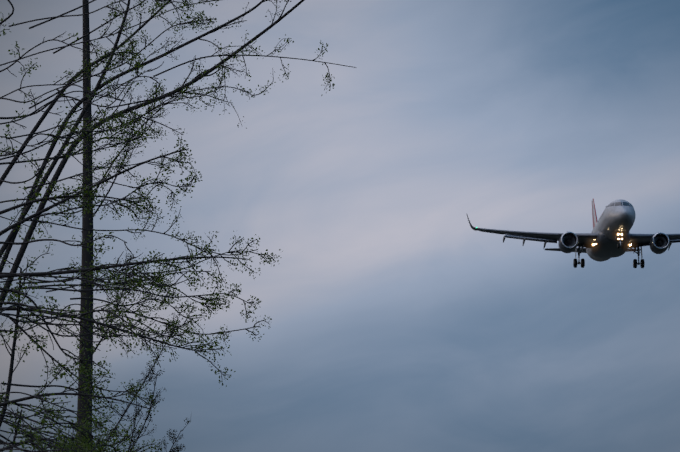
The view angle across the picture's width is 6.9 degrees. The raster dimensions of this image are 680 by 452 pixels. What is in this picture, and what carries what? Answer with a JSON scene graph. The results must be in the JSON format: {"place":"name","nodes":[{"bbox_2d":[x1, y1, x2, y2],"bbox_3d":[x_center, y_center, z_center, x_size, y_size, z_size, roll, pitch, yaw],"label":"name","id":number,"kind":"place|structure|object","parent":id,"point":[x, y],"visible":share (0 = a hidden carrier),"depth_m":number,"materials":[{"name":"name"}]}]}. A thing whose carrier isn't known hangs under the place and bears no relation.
{"place":"outdoors","nodes":[
{"label":"outdoors","id":0,"kind":"place"},
{"bbox_2d":[0,0,355,451],"bbox_3d":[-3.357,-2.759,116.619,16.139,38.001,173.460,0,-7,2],"label":"tree branches","id":1,"kind":"object","parent":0,"point":[81,440],"visible":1,"depth_m":50.89,"materials":[{"name":"green plant"}]},
{"bbox_2d":[0,0,679,451],"label":"sky","id":2,"kind":"structure","parent":0,"point":[397,324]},
{"bbox_2d":[467,199,679,267],"bbox_3d":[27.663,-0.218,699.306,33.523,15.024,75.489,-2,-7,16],"label":"aircraft","id":3,"kind":"object","parent":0,"point":[609,236],"visible":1,"depth_m":710.98,"materials":[{"name":"white paint"}]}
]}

